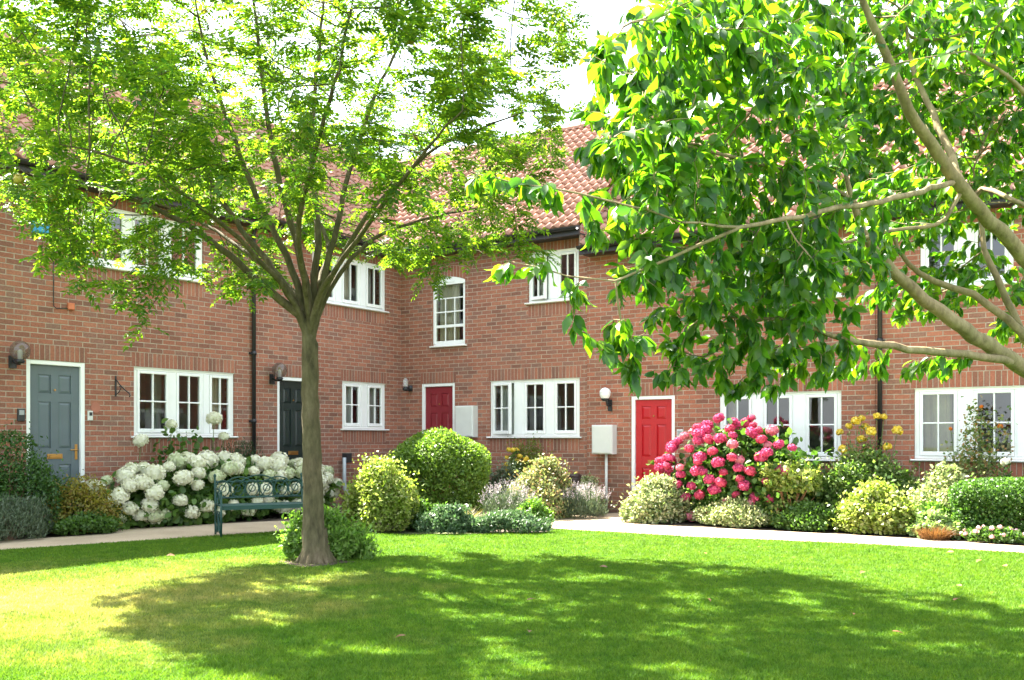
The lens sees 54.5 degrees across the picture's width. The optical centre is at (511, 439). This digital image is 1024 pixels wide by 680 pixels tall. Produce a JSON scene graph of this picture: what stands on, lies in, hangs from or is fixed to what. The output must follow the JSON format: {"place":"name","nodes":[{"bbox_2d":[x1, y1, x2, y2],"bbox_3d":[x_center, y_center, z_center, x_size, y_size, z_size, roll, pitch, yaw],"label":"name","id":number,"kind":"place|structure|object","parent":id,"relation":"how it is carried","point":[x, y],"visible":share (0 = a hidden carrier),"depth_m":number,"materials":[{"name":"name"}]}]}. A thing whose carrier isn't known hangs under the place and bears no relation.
{"place":"outdoors","nodes":[
{"label":"outdoors","id":0,"kind":"place"},
{"bbox_2d":[0,520,389,549],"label":"path","id":1,"kind":"structure","parent":0,"point":[137,533],"depth_m":13.18,"materials":[{"name":"beige concrete"}]},
{"bbox_2d":[367,528,494,533],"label":"ground","id":2,"kind":"structure","parent":0,"point":[409,531],"depth_m":13.74,"materials":[{"name":"brown soil"}]},
{"bbox_2d":[0,33,266,531],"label":"brick house","id":3,"kind":"structure","parent":2,"relation":"on","point":[193,369],"depth_m":14.82,"materials":[{"name":"red brick"}]},
{"bbox_2d":[8,341,30,367],"bbox_3d":[-6.640,-1.153,13.392,0.330,0.365,0.264,0,0,34],"label":"wall lamp","id":4,"kind":"object","parent":3,"relation":"attached to","point":[19,351],"visible":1,"depth_m":13.31,"materials":[{"name":"clear glass"}]},
{"bbox_2d":[17,409,24,420],"bbox_3d":[-6.694,-0.340,13.575,0.034,0.170,0.100,0,0,34],"label":"door entry panel","id":5,"kind":"object","parent":3,"relation":"attached to","point":[20,414],"visible":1,"depth_m":13.56,"materials":[{"name":"grey metal"}]},
{"bbox_2d":[31,219,49,233],"bbox_3d":[-6.528,-2.960,13.788,0.068,0.200,0.240,0,0,34],"label":"alarm box","id":6,"kind":"object","parent":3,"relation":"attached to","point":[40,229],"visible":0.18,"depth_m":13.75,"materials":[{"name":"blue plastic"}]},
{"bbox_2d":[26,359,84,531],"bbox_3d":[-6.325,0.070,13.954,0.420,2.360,0.980,0,0,34],"label":"door","id":7,"kind":"structure","parent":3,"relation":"in","point":[55,390],"depth_m":14.08,"materials":[{"name":"grey paint"}]},
{"bbox_2d":[53,245,74,309],"bbox_3d":[-6.341,-2.372,14.087,0.038,1.055,0.316,0,0,34],"label":"junction box","id":8,"kind":"object","parent":3,"relation":"attached to","point":[70,306],"visible":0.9,"depth_m":14.13,"materials":[{"name":"orange plastic"}]},
{"bbox_2d":[87,411,92,420],"bbox_3d":[-6.112,-0.350,14.424,0.034,0.140,0.075,0,0,34],"label":"key safe","id":9,"kind":"object","parent":3,"relation":"attached to","point":[89,415],"visible":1,"depth_m":14.41,"materials":[{"name":"white plastic"}]},
{"bbox_2d":[91,403,99,412],"bbox_3d":[-6.072,-0.470,14.506,0.012,0.148,0.148,0,0,34],"label":"wall plaque","id":10,"kind":"object","parent":3,"relation":"attached to","point":[95,407],"depth_m":14.50,"materials":[{"name":"ceramic"}]},
{"bbox_2d":[115,376,130,396],"bbox_3d":[-5.738,-0.787,14.677,0.367,0.326,0.024,0,0,34],"label":"plant bracket","id":11,"kind":"object","parent":3,"relation":"attached to","point":[116,381],"visible":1,"depth_m":14.77,"materials":[{"name":"black metal"}]},
{"bbox_2d":[84,203,205,283],"bbox_3d":[-5.699,-2.989,15.300,0.392,0.933,2.210,0,0,34],"label":"window","id":12,"kind":"structure","parent":3,"relation":"in","point":[128,264],"depth_m":15.05,"materials":[{"name":"white paint"}]},
{"bbox_2d":[131,366,238,437],"bbox_3d":[-5.287,-0.581,15.902,0.394,1.098,2.010,0,0,34],"label":"window","id":13,"kind":"structure","parent":3,"relation":"in","point":[209,384],"depth_m":15.81,"materials":[{"name":"white paint"}]},
{"bbox_2d":[79,87,458,507],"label":"brick house","id":14,"kind":"structure","parent":2,"relation":"on","point":[358,337],"depth_m":18.83,"materials":[{"name":"red brick"}]},
{"bbox_2d":[269,362,286,383],"bbox_3d":[-4.038,-1.153,17.185,0.330,0.365,0.264,0,0,34],"label":"wall lamp","id":15,"kind":"object","parent":14,"relation":"attached to","point":[279,371],"visible":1,"depth_m":17.10,"materials":[{"name":"clear glass"}]},
{"bbox_2d":[277,377,302,459],"bbox_3d":[-3.911,0.070,17.759,0.095,2.360,0.830,0,0,34],"label":"door","id":16,"kind":"structure","parent":14,"relation":"in","point":[289,401],"depth_m":17.69,"materials":[{"name":"green paint"}]},
{"bbox_2d":[312,251,388,312],"bbox_3d":[-3.177,-2.984,18.978,0.394,0.943,2.090,0,0,34],"label":"window","id":17,"kind":"structure","parent":14,"relation":"in","point":[341,293],"depth_m":19.20,"materials":[{"name":"white paint"}]},
{"bbox_2d":[340,381,388,430],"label":"window","id":18,"kind":"structure","parent":14,"relation":"in","point":[365,404],"depth_m":19.27,"materials":[{"name":"white paint"}]},
{"bbox_2d":[319,116,658,493],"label":"brick house","id":19,"kind":"structure","parent":2,"relation":"on","point":[509,360],"depth_m":18.91,"materials":[{"name":"red brick"}]},
{"bbox_2d":[402,385,412,391],"bbox_3d":[-2.081,-1.100,19.874,0.120,0.270,0.268,0,0,34],"label":"wall lamp","id":20,"kind":"object","parent":19,"relation":"attached to","point":[409,388],"visible":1,"depth_m":19.89,"materials":[{"name":"black metal"}]},
{"bbox_2d":[422,383,454,490],"bbox_3d":[-1.424,0.070,19.603,0.830,2.360,0.095,0,0,34],"label":"door","id":21,"kind":"structure","parent":19,"relation":"in","point":[438,399],"depth_m":19.61,"materials":[{"name":"red paint"}]},
{"bbox_2d":[429,277,466,347],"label":"window","id":22,"kind":"structure","parent":19,"relation":"in","point":[450,325],"depth_m":19.54,"materials":[{"name":"white paint"}]},
{"bbox_2d":[455,406,477,436],"bbox_3d":[-0.881,-0.350,19.050,0.430,0.600,0.187,0,0,34],"label":"meter box","id":23,"kind":"object","parent":19,"relation":"attached to","point":[466,421],"visible":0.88,"depth_m":18.96,"materials":[{"name":"white plastic"}]},
{"bbox_2d":[455,407,471,435],"bbox_3d":[-0.928,-0.350,18.982,0.390,0.560,0.022,0,0,34],"label":"box door","id":24,"kind":"structure","parent":23,"relation":"in","point":[463,415],"depth_m":18.98,"materials":[{"name":"white plastic"}]},
{"bbox_2d":[486,378,581,437],"bbox_3d":[0.461,-0.581,18.391,2.070,1.098,0.430,0,0,34],"label":"window","id":25,"kind":"structure","parent":19,"relation":"in","point":[514,407],"depth_m":18.41,"materials":[{"name":"white paint"}]},
{"bbox_2d":[524,248,578,304],"bbox_3d":[0.817,-2.974,18.158,1.180,0.963,0.405,0,0,34],"label":"window","id":26,"kind":"structure","parent":19,"relation":"in","point":[546,292],"depth_m":18.07,"materials":[{"name":"white paint"}]},
{"bbox_2d":[576,78,935,511],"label":"brick house","id":27,"kind":"structure","parent":2,"relation":"on","point":[650,421],"depth_m":16.93,"materials":[{"name":"red brick"}]},
{"bbox_2d":[592,425,616,509],"bbox_3d":[1.601,0.495,17.347,0.410,1.510,0.187,0,0,34],"label":"meter box","id":28,"kind":"object","parent":27,"relation":"attached to","point":[604,439],"visible":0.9,"depth_m":17.29,"materials":[{"name":"white plastic"}]},
{"bbox_2d":[592,426,610,452],"bbox_3d":[1.554,-0.005,17.279,0.370,0.470,0.022,0,0,34],"label":"box door","id":29,"kind":"structure","parent":28,"relation":"in","point":[601,435],"depth_m":17.28,"materials":[{"name":"white plastic"}]},
{"bbox_2d":[599,388,611,410],"bbox_3d":[1.630,-0.705,17.293,0.200,0.410,0.246,0,0,34],"label":"wall lamp","id":30,"kind":"object","parent":27,"relation":"attached to","point":[605,393],"visible":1,"depth_m":17.22,"materials":[{"name":"white glass"}]},
{"bbox_2d":[620,395,674,509],"bbox_3d":[2.331,0.250,16.831,0.920,2.000,0.420,0,0,34],"label":"door","id":31,"kind":"structure","parent":27,"relation":"in","point":[653,419],"depth_m":17.00,"materials":[{"name":"red paint"}]},
{"bbox_2d":[677,429,682,436],"bbox_3d":[2.803,-0.080,16.617,0.110,0.190,0.034,0,0,35],"label":"door entry panel","id":32,"kind":"object","parent":27,"relation":"attached to","point":[679,431],"visible":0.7,"depth_m":16.61,"materials":[{"name":"white plastic"}]},
{"bbox_2d":[720,391,840,460],"bbox_3d":[4.272,-0.221,15.797,2.070,1.098,0.391,0,0,34],"label":"window","id":33,"kind":"structure","parent":27,"relation":"in","point":[799,402],"depth_m":15.51,"materials":[{"name":"white paint"}]},
{"bbox_2d":[745,241,843,298],"bbox_3d":[4.429,-2.628,15.688,1.690,0.933,0.391,0,0,34],"label":"window","id":34,"kind":"structure","parent":27,"relation":"in","point":[838,295],"depth_m":15.65,"materials":[{"name":"white paint"}]},
{"bbox_2d":[875,61,1023,491],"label":"brick house","id":35,"kind":"structure","parent":2,"relation":"on","point":[924,413],"depth_m":14.49,"materials":[{"name":"red brick"}]},
{"bbox_2d":[910,385,1023,461],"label":"window","id":36,"kind":"structure","parent":35,"relation":"in","point":[933,406],"depth_m":14.29,"materials":[{"name":"white paint"}]},
{"bbox_2d":[920,220,1016,289],"bbox_3d":[6.463,-2.624,14.165,1.330,0.925,0.180,0,0,34],"label":"window","id":37,"kind":"structure","parent":35,"relation":"in","point":[924,261],"depth_m":14.15,"materials":[{"name":"white paint"}]},
{"bbox_2d":[0,528,1023,679],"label":"lawn","id":38,"kind":"structure","parent":0,"point":[493,614],"depth_m":7.42,"materials":[{"name":"green plant"}]},
{"bbox_2d":[213,472,302,536],"bbox_3d":[-3.321,0.850,13.257,1.204,0.800,0.535,0,0,-26],"label":"garden bench","id":39,"kind":"object","parent":38,"relation":"on","point":[244,506],"visible":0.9,"depth_m":13.27,"materials":[{"name":"green paint"}]},
{"bbox_2d":[0,0,593,564],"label":"rowan tree","id":40,"kind":"object","parent":38,"relation":"on","point":[70,100],"visible":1,"depth_m":9.12,"materials":[{"name":"green plant"}]},
{"bbox_2d":[279,559,353,566],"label":"bare soil","id":41,"kind":"structure","parent":38,"relation":"on","point":[305,565],"depth_m":10.03,"materials":[{"name":"brown soil"}]},
{"bbox_2d":[272,503,384,560],"bbox_3d":[-1.916,0.962,10.403,1.179,0.607,0.602,0,0,0],"label":"leafy bush","id":42,"kind":"object","parent":38,"relation":"on","point":[346,538],"visible":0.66,"depth_m":10.33,"materials":[{"name":"green plant"}]},
{"bbox_2d":[406,502,476,533],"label":"silver plant","id":43,"kind":"object","parent":38,"relation":"on","point":[446,518],"visible":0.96,"depth_m":13.28,"materials":[{"name":"blue plant"}]},
{"bbox_2d":[459,507,559,533],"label":"spreading groundcover","id":44,"kind":"object","parent":38,"relation":"on","point":[509,520],"visible":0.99,"depth_m":13.27,"materials":[{"name":"green plant"}]},
{"bbox_2d":[465,0,1023,406],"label":"broadleaf tree","id":45,"kind":"object","parent":38,"relation":"on","point":[668,175],"visible":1,"depth_m":6.00,"materials":[{"name":"green plant"}]},
{"bbox_2d":[0,507,1023,545],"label":"flower bed","id":46,"kind":"object","parent":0,"point":[275,517],"depth_m":14.01,"materials":[{"name":"soil"}]},
{"bbox_2d":[0,493,60,540],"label":"rosemary bush","id":47,"kind":"object","parent":46,"relation":"on","point":[35,519],"visible":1,"depth_m":12.42,"materials":[{"name":"grey plant"}]},
{"bbox_2d":[0,419,85,536],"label":"dark green shrub","id":48,"kind":"object","parent":46,"relation":"on","point":[40,481],"visible":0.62,"depth_m":12.96,"materials":[{"name":"green plant"}]},
{"bbox_2d":[37,473,130,533],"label":"golden shrub","id":49,"kind":"object","parent":46,"relation":"on","point":[85,497],"visible":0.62,"depth_m":13.36,"materials":[{"name":"green plant"}]},
{"bbox_2d":[48,509,126,535],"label":"ground cover plant","id":50,"kind":"object","parent":46,"relation":"on","point":[75,524],"visible":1,"depth_m":13.08,"materials":[{"name":"green plant"}]},
{"bbox_2d":[133,411,228,471],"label":"tall hydrangea stems","id":51,"kind":"object","parent":46,"relation":"on","point":[212,418],"visible":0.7,"depth_m":15.25,"materials":[{"name":"white plant"}]},
{"bbox_2d":[76,450,350,528],"bbox_3d":[-4.417,0.725,15.716,1.403,1.151,5.600,0,0,34],"label":"white hydrangea","id":52,"kind":"object","parent":46,"relation":"on","point":[180,491],"visible":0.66,"depth_m":14.71,"materials":[{"name":"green plant"}]},
{"bbox_2d":[208,433,268,510],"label":"yew bush","id":53,"kind":"object","parent":46,"relation":"on","point":[243,449],"visible":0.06,"depth_m":16.32,"materials":[{"name":"plant"}]},
{"bbox_2d":[342,453,351,494],"bbox_3d":[-3.112,0.754,18.676,0.164,1.008,0.234,0,0,34],"label":"vent pipe","id":54,"kind":"object","parent":46,"relation":"on","point":[346,457],"visible":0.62,"depth_m":18.59,"materials":[{"name":"grey plastic"}]},
{"bbox_2d":[333,450,425,532],"bbox_3d":[-1.829,0.699,13.774,1.286,1.136,1.239,0,0,0],"label":"yellow green shrub","id":55,"kind":"object","parent":46,"relation":"on","point":[382,494],"visible":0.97,"depth_m":13.53,"materials":[{"name":"green plant"}]},
{"bbox_2d":[392,498,447,529],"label":"ground cover plant","id":56,"kind":"object","parent":46,"relation":"on","point":[424,507],"visible":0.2,"depth_m":13.93,"materials":[{"name":"green plant"}]},
{"bbox_2d":[385,426,491,516],"bbox_3d":[-1.181,0.518,15.906,1.741,1.496,1.596,0,0,0],"label":"clipped round shrub","id":57,"kind":"object","parent":46,"relation":"on","point":[441,457],"visible":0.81,"depth_m":15.46,"materials":[{"name":"green plant"}]},
{"bbox_2d":[478,479,533,515],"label":"lavender bush","id":58,"kind":"object","parent":46,"relation":"on","point":[505,501],"visible":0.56,"depth_m":14.70,"materials":[{"name":"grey plant"}]},
{"bbox_2d":[485,457,537,510],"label":"golden blooms bush","id":59,"kind":"object","parent":46,"relation":"on","point":[498,476],"visible":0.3,"depth_m":17.13,"materials":[{"name":"green plant"}]},
{"bbox_2d":[502,447,528,487],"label":"golden flower plant","id":60,"kind":"object","parent":46,"relation":"on","point":[512,450],"visible":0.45,"depth_m":17.45,"materials":[{"name":"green plant"}]},
{"bbox_2d":[497,431,552,491],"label":"flowering shrub","id":61,"kind":"object","parent":46,"relation":"on","point":[533,448],"visible":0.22,"depth_m":17.86,"materials":[{"name":"green plant"}]},
{"bbox_2d":[499,453,576,518],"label":"pink tipped shrub","id":62,"kind":"object","parent":46,"relation":"on","point":[547,479],"visible":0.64,"depth_m":15.91,"materials":[{"name":"green plant"}]},
{"bbox_2d":[568,473,581,487],"bbox_3d":[1.106,0.922,17.659,0.260,0.655,0.254,0,0,34],"label":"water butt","id":63,"kind":"object","parent":46,"relation":"on","point":[575,477],"visible":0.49,"depth_m":17.55,"materials":[{"name":"grey plastic"}]},
{"bbox_2d":[578,473,611,513],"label":"silvery shrub","id":64,"kind":"object","parent":46,"relation":"on","point":[592,478],"visible":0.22,"depth_m":16.88,"materials":[{"name":"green plant"}]},
{"bbox_2d":[611,470,695,523],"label":"variegated shrub","id":65,"kind":"object","parent":46,"relation":"on","point":[656,500],"visible":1,"depth_m":14.90,"materials":[{"name":"green plant"}]},
{"bbox_2d":[685,495,773,527],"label":"variegated bush","id":66,"kind":"object","parent":46,"relation":"on","point":[733,512],"visible":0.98,"depth_m":14.21,"materials":[{"name":"beige plant"}]},
{"bbox_2d":[646,413,835,526],"bbox_3d":[3.462,0.451,15.032,3.089,1.712,1.717,0,0,34],"label":"pink hydrangea","id":67,"kind":"object","parent":46,"relation":"on","point":[720,465],"visible":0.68,"depth_m":14.63,"materials":[{"name":"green plant"}]},
{"bbox_2d":[751,453,823,523],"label":"variegated shrub","id":68,"kind":"object","parent":46,"relation":"on","point":[808,483],"visible":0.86,"depth_m":14.06,"materials":[{"name":"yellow plant"}]},
{"bbox_2d":[765,498,844,531],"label":"ground cover plant","id":69,"kind":"object","parent":46,"relation":"on","point":[802,515],"visible":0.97,"depth_m":13.69,"materials":[{"name":"green plant"}]},
{"bbox_2d":[822,412,902,471],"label":"yellow rose","id":70,"kind":"object","parent":46,"relation":"on","point":[867,429],"visible":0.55,"depth_m":14.39,"materials":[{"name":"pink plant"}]},
{"bbox_2d":[809,439,924,509],"bbox_3d":[5.040,0.635,14.228,2.136,1.286,1.310,0,0,34],"label":"backing shrub","id":71,"kind":"object","parent":46,"relation":"on","point":[846,476],"visible":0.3,"depth_m":14.03,"materials":[{"name":"green plant"}]},
{"bbox_2d":[824,474,921,534],"bbox_3d":[4.920,0.862,13.401,1.403,0.812,0.939,0,0,34],"label":"golden green shrub","id":72,"kind":"object","parent":46,"relation":"on","point":[879,507],"visible":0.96,"depth_m":13.20,"materials":[{"name":"yellow plant"}]},
{"bbox_2d":[900,508,963,539],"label":"pale leaved plant","id":73,"kind":"object","parent":46,"relation":"on","point":[929,517],"visible":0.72,"depth_m":12.67,"materials":[{"name":"green plant"}]},
{"bbox_2d":[903,497,972,527],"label":"ground cover plant","id":74,"kind":"object","parent":46,"relation":"on","point":[935,506],"visible":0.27,"depth_m":12.94,"materials":[{"name":"green plant"}]},
{"bbox_2d":[901,457,989,518],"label":"pale green shrub","id":75,"kind":"object","parent":46,"relation":"on","point":[938,484],"visible":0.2,"depth_m":13.25,"materials":[{"name":"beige plant"}]},
{"bbox_2d":[940,395,1017,513],"bbox_3d":[6.381,0.318,13.734,1.075,1.866,0.672,0,0,34],"label":"climbing rose","id":76,"kind":"object","parent":46,"relation":"on","point":[964,461],"visible":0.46,"depth_m":13.64,"materials":[{"name":"green plant"}]},
{"bbox_2d":[947,476,1023,537],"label":"clipped hedge","id":77,"kind":"object","parent":46,"relation":"on","point":[976,494],"visible":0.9,"depth_m":12.41,"materials":[{"name":"green plant"}]},
{"bbox_2d":[959,525,1023,543],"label":"pink bedding plant","id":78,"kind":"object","parent":46,"relation":"on","point":[1001,533],"visible":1,"depth_m":12.05,"materials":[{"name":"green plant"}]},
{"bbox_2d":[991,458,1014,524],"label":"white rose","id":79,"kind":"object","parent":46,"relation":"on","point":[1004,461],"visible":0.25,"depth_m":13.07,"materials":[{"name":"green plant"}]},
{"bbox_2d":[2,0,1022,158],"label":"sky","id":80,"kind":"structure","parent":0,"point":[606,14],"materials":[{"name":"white"}]},
{"bbox_2d":[539,513,1023,552],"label":"path","id":81,"kind":"structure","parent":0,"point":[610,522],"depth_m":13.19,"materials":[{"name":"beige concrete"}]},
{"bbox_2d":[517,496,555,525],"bbox_3d":[0.307,1.022,14.115,0.640,0.466,0.534,0,0,0],"label":"bright green mound","id":82,"kind":"object","parent":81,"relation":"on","point":[535,505],"visible":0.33,"depth_m":14.02,"materials":[{"name":"green plant"}]},
{"bbox_2d":[554,480,613,517],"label":"lavender bush","id":83,"kind":"object","parent":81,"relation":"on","point":[583,500],"visible":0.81,"depth_m":15.87,"materials":[{"name":"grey plant"}]},
{"bbox_2d":[911,523,955,539],"bbox_3d":[5.339,1.136,12.534,0.692,0.231,0.660,0,0,34],"label":"bowl planter","id":84,"kind":"object","parent":81,"relation":"on","point":[935,534],"visible":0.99,"depth_m":12.44,"materials":[{"name":"orange ceramic"}]}
]}

